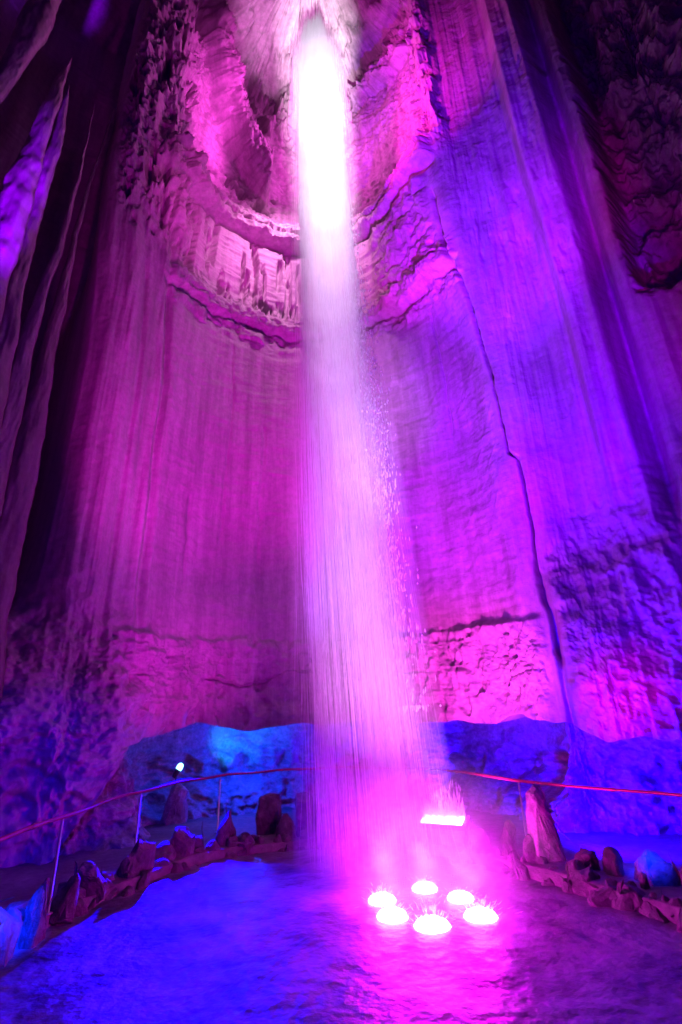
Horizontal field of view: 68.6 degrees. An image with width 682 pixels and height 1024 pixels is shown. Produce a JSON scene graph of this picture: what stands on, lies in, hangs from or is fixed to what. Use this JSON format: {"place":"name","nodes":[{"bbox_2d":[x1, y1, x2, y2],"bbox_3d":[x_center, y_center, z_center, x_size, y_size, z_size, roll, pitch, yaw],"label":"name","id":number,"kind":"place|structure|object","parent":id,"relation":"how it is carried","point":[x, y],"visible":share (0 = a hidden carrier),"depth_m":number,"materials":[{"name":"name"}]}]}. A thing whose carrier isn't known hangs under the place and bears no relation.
{"place":"outdoors","nodes":[
{"label":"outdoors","id":0,"kind":"place"},
{"bbox_2d":[0,0,681,868],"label":"cave wall","id":1,"kind":"structure","parent":0,"point":[514,174],"depth_m":11.78,"materials":[{"name":"stone"}]},
{"bbox_2d":[0,0,61,103],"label":"flowstone drapery","id":2,"kind":"object","parent":1,"relation":"attached to","point":[34,25],"visible":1,"depth_m":9.81,"materials":[{"name":"stone"}]},
{"bbox_2d":[0,83,69,432],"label":"flowstone drapery","id":3,"kind":"object","parent":1,"relation":"attached to","point":[10,328],"visible":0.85,"depth_m":9.40,"materials":[{"name":"stone"}]},
{"bbox_2d":[0,58,71,324],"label":"flowstone drapery","id":4,"kind":"object","parent":1,"relation":"attached to","point":[18,189],"visible":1,"depth_m":9.32,"materials":[{"name":"beige stone"}]},
{"bbox_2d":[0,103,94,517],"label":"flowstone drapery","id":5,"kind":"object","parent":1,"relation":"attached to","point":[18,387],"visible":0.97,"depth_m":9.30,"materials":[{"name":"brown stone"}]},
{"bbox_2d":[0,104,113,700],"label":"flowstone drapery","id":6,"kind":"object","parent":1,"relation":"attached to","point":[22,481],"visible":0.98,"depth_m":9.26,"materials":[{"name":"stone"}]},
{"bbox_2d":[290,11,463,876],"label":"waterfall","id":7,"kind":"structure","parent":1,"relation":"attached to","point":[317,73],"depth_m":9.03,"materials":[{"name":"liquid"}]},
{"bbox_2d":[0,848,681,1023],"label":"pool water","id":8,"kind":"structure","parent":0,"point":[288,937],"depth_m":4.51,"materials":[{"name":"blue liquid"}]},
{"bbox_2d":[276,812,295,838],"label":"standing stone","id":9,"kind":"object","parent":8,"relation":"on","point":[285,825],"visible":0.72,"depth_m":8.38,"materials":[{"name":"stone"}]},
{"bbox_2d":[294,792,317,836],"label":"standing stone","id":10,"kind":"object","parent":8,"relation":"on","point":[303,814],"visible":0.64,"depth_m":8.56,"materials":[{"name":"brown stone"}]},
{"bbox_2d":[356,880,403,907],"bbox_3d":[0.434,4.506,5.673,0.574,0.490,0.552,-2,-22,0],"label":"pool light","id":11,"kind":"object","parent":8,"relation":"in","point":[376,899],"visible":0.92,"depth_m":5.72,"materials":[{"name":"white"}]},
{"bbox_2d":[371,898,419,923],"bbox_3d":[0.619,4.386,5.292,0.592,0.462,0.642,-2,-22,0],"label":"pool light","id":12,"kind":"object","parent":8,"relation":"in","point":[392,914],"visible":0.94,"depth_m":5.27,"materials":[{"name":"white"}]},
{"bbox_2d":[408,874,440,894],"bbox_3d":[0.983,4.656,6.041,0.426,0.424,0.514,-7,-23,14],"label":"pool light","id":13,"kind":"object","parent":8,"relation":"in","point":[421,887],"visible":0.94,"depth_m":6.03,"materials":[{"name":"white"}]},
{"bbox_2d":[399,889,471,933],"bbox_3d":[0.963,4.235,5.081,0.655,0.666,0.660,-14,-25,29],"label":"pool light","id":14,"kind":"object","parent":8,"relation":"in","point":[433,923],"visible":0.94,"depth_m":5.04,"materials":[{"name":"white"}]},
{"bbox_2d":[437,887,477,903],"bbox_3d":[1.388,4.498,5.664,0.488,0.405,0.716,-2,-22,0],"label":"pool light","id":15,"kind":"object","parent":8,"relation":"in","point":[461,895],"visible":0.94,"depth_m":5.70,"materials":[{"name":"white"}]},
{"bbox_2d":[443,895,519,923],"bbox_3d":[1.482,4.306,5.203,0.840,0.549,0.483,-9,-23,17],"label":"pool light","id":16,"kind":"object","parent":8,"relation":"in","point":[479,914],"visible":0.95,"depth_m":5.21,"materials":[{"name":"white"}]},
{"bbox_2d":[471,828,492,853],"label":"standing stone","id":17,"kind":"object","parent":8,"relation":"on","point":[479,839],"visible":0.79,"depth_m":7.22,"materials":[{"name":"stone"}]},
{"bbox_2d":[501,819,516,856],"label":"standing stone","id":18,"kind":"object","parent":8,"relation":"on","point":[508,832],"visible":0.63,"depth_m":7.12,"materials":[{"name":"grey stone"}]},
{"bbox_2d":[0,806,681,942],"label":"path","id":19,"kind":"structure","parent":0,"point":[24,881],"depth_m":7.51,"materials":[{"name":"stone"}]},
{"bbox_2d":[0,897,21,967],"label":"boulder","id":20,"kind":"object","parent":19,"relation":"on","point":[10,926],"visible":0.8,"depth_m":4.64,"materials":[{"name":"stone"}]},
{"bbox_2d":[5,906,22,923],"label":"rubble stone","id":21,"kind":"object","parent":19,"relation":"on","point":[15,912],"visible":0.38,"depth_m":5.14,"materials":[{"name":"grey stone"}]},
{"bbox_2d":[4,900,28,916],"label":"rubble stone","id":22,"kind":"object","parent":19,"relation":"on","point":[20,905],"visible":0.29,"depth_m":5.30,"materials":[{"name":"grey stone"}]},
{"bbox_2d":[18,877,49,949],"bbox_3d":[-3.067,4.056,5.030,0.246,0.640,0.291,8,-23,-8],"label":"standing stone","id":23,"kind":"object","parent":19,"relation":"on","point":[33,931],"visible":0.88,"depth_m":4.97,"materials":[{"name":"grey stone"}]},
{"bbox_2d":[56,881,66,894],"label":"rubble stone","id":24,"kind":"object","parent":19,"relation":"on","point":[60,885],"visible":0.09,"depth_m":5.94,"materials":[{"name":"brown stone"}]},
{"bbox_2d":[49,872,80,923],"bbox_3d":[-3.021,4.254,5.525,0.291,0.469,0.265,26,-31,-18],"label":"standing stone","id":25,"kind":"object","parent":19,"relation":"on","point":[63,904],"visible":0.85,"depth_m":5.43,"materials":[{"name":"brown stone"}]},
{"bbox_2d":[78,889,84,898],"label":"rubble stone","id":26,"kind":"object","parent":19,"relation":"on","point":[80,895],"visible":0.19,"depth_m":5.82,"materials":[{"name":"brown stone"}]},
{"bbox_2d":[74,898,89,916],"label":"rubble stone","id":27,"kind":"object","parent":19,"relation":"on","point":[81,909],"visible":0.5,"depth_m":5.66,"materials":[{"name":"brown stone"}]},
{"bbox_2d":[79,887,85,897],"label":"rubble stone","id":28,"kind":"object","parent":19,"relation":"on","point":[83,891],"visible":0.2,"depth_m":5.87,"materials":[{"name":"brown stone"}]},
{"bbox_2d":[74,860,108,903],"bbox_3d":[-3.079,4.779,6.178,0.420,0.990,0.789,3,-22,-11],"label":"standing stone","id":29,"kind":"object","parent":19,"relation":"on","point":[93,881],"visible":0.49,"depth_m":5.96,"materials":[{"name":"brown stone"}]},
{"bbox_2d":[88,881,106,909],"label":"rubble stone","id":30,"kind":"object","parent":19,"relation":"on","point":[92,904],"visible":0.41,"depth_m":5.84,"materials":[{"name":"brown stone"}]},
{"bbox_2d":[101,869,114,880],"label":"rubble stone","id":31,"kind":"object","parent":19,"relation":"on","point":[107,874],"visible":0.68,"depth_m":6.39,"materials":[{"name":"brown stone"}]},
{"bbox_2d":[104,878,118,900],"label":"rubble stone","id":32,"kind":"object","parent":19,"relation":"on","point":[112,893],"visible":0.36,"depth_m":6.14,"materials":[{"name":"brown stone"}]},
{"bbox_2d":[120,885,134,896],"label":"rubble stone","id":33,"kind":"object","parent":19,"relation":"on","point":[128,890],"visible":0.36,"depth_m":6.24,"materials":[{"name":"brown stone"}]},
{"bbox_2d":[126,873,133,878],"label":"rubble stone","id":34,"kind":"object","parent":19,"relation":"on","point":[130,875],"visible":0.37,"depth_m":6.51,"materials":[{"name":"brown stone"}]},
{"bbox_2d":[115,838,155,877],"bbox_3d":[-2.733,4.773,6.819,0.322,0.519,0.535,-14,-53,40],"label":"standing stone","id":35,"kind":"object","parent":19,"relation":"on","point":[142,854],"visible":0.81,"depth_m":6.74,"materials":[{"name":"stone"}]},
{"bbox_2d":[134,867,141,875],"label":"rubble stone","id":36,"kind":"object","parent":19,"relation":"on","point":[138,872],"visible":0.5,"depth_m":6.62,"materials":[{"name":"brown stone"}]},
{"bbox_2d":[136,866,156,889],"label":"rubble stone","id":37,"kind":"object","parent":19,"relation":"on","point":[143,882],"visible":0.69,"depth_m":6.51,"materials":[{"name":"brown stone"}]},
{"bbox_2d":[154,858,172,869],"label":"rubble stone","id":38,"kind":"object","parent":19,"relation":"on","point":[161,862],"visible":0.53,"depth_m":7.05,"materials":[{"name":"stone"}]},
{"bbox_2d":[155,841,176,860],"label":"rubble stone","id":39,"kind":"object","parent":19,"relation":"on","point":[165,849],"visible":0.79,"depth_m":7.30,"materials":[{"name":"stone"}]},
{"bbox_2d":[158,783,187,824],"bbox_3d":[-3.306,5.911,9.970,0.560,0.944,0.421,13,-26,-19],"label":"boulder","id":40,"kind":"object","parent":19,"relation":"on","point":[175,811],"visible":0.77,"depth_m":9.87,"materials":[{"name":"stone"}]},
{"bbox_2d":[172,763,182,786],"bbox_3d":[-3.330,5.384,10.174,0.206,0.494,0.123,5,-23,-15],"label":"spotlight","id":41,"kind":"object","parent":40,"relation":"on","point":[179,767],"visible":0.99,"depth_m":10.17,"materials":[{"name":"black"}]},
{"bbox_2d":[171,862,183,872],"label":"rubble stone","id":42,"kind":"object","parent":19,"relation":"on","point":[177,867],"visible":0.43,"depth_m":7.09,"materials":[{"name":"brown stone"}]},
{"bbox_2d":[169,826,195,857],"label":"standing stone","id":43,"kind":"object","parent":19,"relation":"on","point":[182,840],"visible":0.52,"depth_m":7.51,"materials":[{"name":"stone"}]},
{"bbox_2d":[182,862,190,870],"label":"rubble stone","id":44,"kind":"object","parent":19,"relation":"on","point":[186,867],"visible":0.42,"depth_m":7.20,"materials":[{"name":"brown stone"}]},
{"bbox_2d":[195,821,204,848],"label":"rubble stone","id":45,"kind":"object","parent":19,"relation":"on","point":[199,841],"visible":0.63,"depth_m":7.75,"materials":[{"name":"brown stone"}]},
{"bbox_2d":[194,847,207,852],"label":"rubble stone","id":46,"kind":"object","parent":19,"relation":"on","point":[199,849],"visible":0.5,"depth_m":7.64,"materials":[{"name":"stone"}]},
{"bbox_2d":[205,840,225,854],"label":"rubble stone","id":47,"kind":"object","parent":19,"relation":"on","point":[212,845],"visible":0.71,"depth_m":7.75,"materials":[{"name":"stone"}]},
{"bbox_2d":[215,808,235,845],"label":"standing stone","id":48,"kind":"object","parent":19,"relation":"on","point":[226,827],"visible":0.72,"depth_m":8.09,"materials":[{"name":"brown stone"}]},
{"bbox_2d":[223,833,230,845],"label":"rubble stone","id":49,"kind":"object","parent":19,"relation":"on","point":[226,839],"visible":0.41,"depth_m":8.02,"materials":[{"name":"stone"}]},
{"bbox_2d":[224,848,236,857],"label":"rubble stone","id":50,"kind":"object","parent":19,"relation":"on","point":[230,854],"visible":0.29,"depth_m":7.76,"materials":[{"name":"stone"}]},
{"bbox_2d":[226,835,237,846],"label":"rubble stone","id":51,"kind":"object","parent":19,"relation":"on","point":[231,839],"visible":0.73,"depth_m":7.97,"materials":[{"name":"grey stone"}]},
{"bbox_2d":[231,832,254,853],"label":"rubble stone","id":52,"kind":"object","parent":19,"relation":"on","point":[246,841],"visible":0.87,"depth_m":7.95,"materials":[{"name":"stone"}]},
{"bbox_2d":[237,850,250,855],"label":"rubble stone","id":53,"kind":"object","parent":19,"relation":"on","point":[241,852],"visible":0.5,"depth_m":7.86,"materials":[{"name":"stone"}]},
{"bbox_2d":[255,836,263,843],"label":"rubble stone","id":54,"kind":"object","parent":19,"relation":"on","point":[259,840],"visible":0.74,"depth_m":8.13,"materials":[{"name":"stone"}]},
{"bbox_2d":[255,793,281,834],"bbox_3d":[-1.277,5.397,8.840,0.458,0.756,0.332,4,-22,-4],"label":"standing stone","id":55,"kind":"object","parent":19,"relation":"on","point":[268,816],"visible":0.84,"depth_m":8.75,"materials":[{"name":"stone"}]},
{"bbox_2d":[273,834,281,842],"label":"rubble stone","id":56,"kind":"object","parent":19,"relation":"on","point":[277,839],"visible":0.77,"depth_m":8.17,"materials":[{"name":"stone"}]},
{"bbox_2d":[281,834,290,845],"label":"rubble stone","id":57,"kind":"object","parent":19,"relation":"on","point":[285,837],"visible":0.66,"depth_m":8.19,"materials":[{"name":"stone"}]},
{"bbox_2d":[299,830,308,839],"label":"rubble stone","id":58,"kind":"object","parent":19,"relation":"on","point":[304,834],"visible":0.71,"depth_m":8.29,"materials":[{"name":"brown stone"}]},
{"bbox_2d":[316,839,332,849],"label":"rubble stone","id":59,"kind":"object","parent":19,"relation":"on","point":[318,847],"visible":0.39,"depth_m":8.08,"materials":[{"name":"stone"}]},
{"bbox_2d":[0,766,681,915],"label":"handrail","id":60,"kind":"object","parent":19,"relation":"on","point":[64,816],"visible":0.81,"depth_m":7.01,"materials":[{"name":"metal"}]},
{"bbox_2d":[419,779,471,858],"bbox_3d":[1.548,4.611,7.447,0.740,1.212,0.289,-12,-24,24],"label":"flood light","id":61,"kind":"object","parent":19,"relation":"on","point":[458,821],"visible":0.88,"depth_m":7.42,"materials":[{"name":"glass"},{"name":"steel"}]},
{"bbox_2d":[486,860,509,874],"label":"rubble stone","id":62,"kind":"object","parent":19,"relation":"on","point":[498,867],"visible":0.29,"depth_m":6.71,"materials":[{"name":"stone"}]},
{"bbox_2d":[496,848,501,856],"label":"rubble stone","id":63,"kind":"object","parent":19,"relation":"on","point":[498,853],"visible":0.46,"depth_m":6.99,"materials":[{"name":"stone"}]},
{"bbox_2d":[507,841,520,872],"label":"rubble stone","id":64,"kind":"object","parent":19,"relation":"on","point":[515,854],"visible":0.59,"depth_m":6.77,"materials":[{"name":"stone"}]},
{"bbox_2d":[511,851,529,880],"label":"rubble stone","id":65,"kind":"object","parent":19,"relation":"on","point":[520,870],"visible":0.68,"depth_m":6.43,"materials":[{"name":"brown stone"}]},
{"bbox_2d":[520,855,526,862],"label":"rubble stone","id":66,"kind":"object","parent":19,"relation":"on","point":[522,859],"visible":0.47,"depth_m":6.68,"materials":[{"name":"stone"}]},
{"bbox_2d":[523,834,535,862],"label":"standing stone","id":67,"kind":"object","parent":19,"relation":"on","point":[529,852],"visible":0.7,"depth_m":6.69,"materials":[{"name":"stone"}]},
{"bbox_2d":[535,855,547,863],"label":"rubble stone","id":68,"kind":"object","parent":19,"relation":"on","point":[541,860],"visible":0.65,"depth_m":6.59,"materials":[{"name":"stone"}]},
{"bbox_2d":[525,782,567,862],"bbox_3d":[2.891,4.332,6.907,0.829,1.090,0.341,-1,-18,-18],"label":"standing stone","id":69,"kind":"object","parent":19,"relation":"on","point":[542,831],"visible":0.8,"depth_m":6.78,"materials":[{"name":"brown stone"}]},
{"bbox_2d":[541,878,554,885],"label":"rubble stone","id":70,"kind":"object","parent":19,"relation":"on","point":[548,882],"visible":0.38,"depth_m":6.16,"materials":[{"name":"stone"}]},
{"bbox_2d":[549,865,558,868],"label":"rubble stone","id":71,"kind":"object","parent":19,"relation":"on","point":[554,867],"visible":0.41,"depth_m":6.33,"materials":[{"name":"stone"}]},
{"bbox_2d":[557,855,573,893],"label":"rubble stone","id":72,"kind":"object","parent":19,"relation":"on","point":[566,884],"visible":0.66,"depth_m":5.92,"materials":[{"name":"brown stone"}]},
{"bbox_2d":[567,859,581,874],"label":"rubble stone","id":73,"kind":"object","parent":19,"relation":"on","point":[573,865],"visible":0.48,"depth_m":6.10,"materials":[{"name":"stone"}]},
{"bbox_2d":[565,859,585,870],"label":"rubble stone","id":74,"kind":"object","parent":19,"relation":"on","point":[580,864],"visible":0.34,"depth_m":6.23,"materials":[{"name":"brown stone"}]},
{"bbox_2d":[570,864,595,896],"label":"rubble stone","id":75,"kind":"object","parent":19,"relation":"on","point":[579,887],"visible":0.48,"depth_m":5.88,"materials":[{"name":"brown stone"}]},
{"bbox_2d":[574,847,600,869],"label":"standing stone","id":76,"kind":"object","parent":19,"relation":"on","point":[586,857],"visible":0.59,"depth_m":6.29,"materials":[{"name":"stone"}]},
{"bbox_2d":[593,871,599,878],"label":"rubble stone","id":77,"kind":"object","parent":19,"relation":"on","point":[596,875],"visible":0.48,"depth_m":5.93,"materials":[{"name":"brown stone"}]},
{"bbox_2d":[580,878,623,906],"bbox_3d":[2.879,4.170,5.456,0.533,0.688,0.688,-19,-12,22],"label":"rubble stone","id":78,"kind":"object","parent":19,"relation":"on","point":[605,896],"visible":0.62,"depth_m":5.49,"materials":[{"name":"brown stone"}]},
{"bbox_2d":[605,878,615,886],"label":"rubble stone","id":79,"kind":"object","parent":19,"relation":"on","point":[608,881],"visible":0.36,"depth_m":5.69,"materials":[{"name":"brown stone"}]},
{"bbox_2d":[602,846,624,876],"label":"standing stone","id":80,"kind":"object","parent":19,"relation":"on","point":[612,861],"visible":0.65,"depth_m":6.15,"materials":[{"name":"stone"}]},
{"bbox_2d":[611,882,645,911],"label":"rubble stone","id":81,"kind":"object","parent":19,"relation":"on","point":[629,898],"visible":0.48,"depth_m":5.37,"materials":[{"name":"stone"}]},
{"bbox_2d":[624,881,636,886],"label":"rubble stone","id":82,"kind":"object","parent":19,"relation":"on","point":[631,883],"visible":0.2,"depth_m":5.56,"materials":[{"name":"stone"}]},
{"bbox_2d":[639,866,650,889],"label":"rubble stone","id":83,"kind":"object","parent":19,"relation":"on","point":[644,882],"visible":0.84,"depth_m":5.56,"materials":[{"name":"brown stone"}]},
{"bbox_2d":[649,891,657,897],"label":"rubble stone","id":84,"kind":"object","parent":19,"relation":"on","point":[652,894],"visible":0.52,"depth_m":5.32,"materials":[{"name":"stone"}]},
{"bbox_2d":[639,897,669,922],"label":"rubble stone","id":85,"kind":"object","parent":19,"relation":"on","point":[649,910],"visible":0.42,"depth_m":5.16,"materials":[{"name":"brown stone"}]},
{"bbox_2d":[634,849,681,886],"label":"boulder","id":86,"kind":"object","parent":19,"relation":"on","point":[660,871],"visible":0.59,"depth_m":5.71,"materials":[{"name":"stone"}]},
{"bbox_2d":[660,886,669,901],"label":"rubble stone","id":87,"kind":"object","parent":19,"relation":"on","point":[665,898],"visible":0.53,"depth_m":5.20,"materials":[{"name":"stone"}]},
{"bbox_2d":[667,850,681,883],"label":"standing stone","id":88,"kind":"object","parent":19,"relation":"on","point":[679,874],"visible":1,"depth_m":5.44,"materials":[{"name":"brown stone"}]},
{"bbox_2d":[669,897,681,916],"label":"rubble stone","id":89,"kind":"object","parent":19,"relation":"on","point":[674,901],"visible":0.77,"depth_m":5.07,"materials":[{"name":"brown stone"}]},
{"bbox_2d":[677,906,681,932],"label":"rubble stone","id":90,"kind":"object","parent":19,"relation":"on","point":[679,924],"visible":0.74,"depth_m":4.81,"materials":[{"name":"stone"}]},
{"bbox_2d":[40,717,681,865],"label":"recess wall","id":91,"kind":"structure","parent":0,"point":[525,748],"depth_m":10.65,"materials":[{"name":"stone"}]}
]}

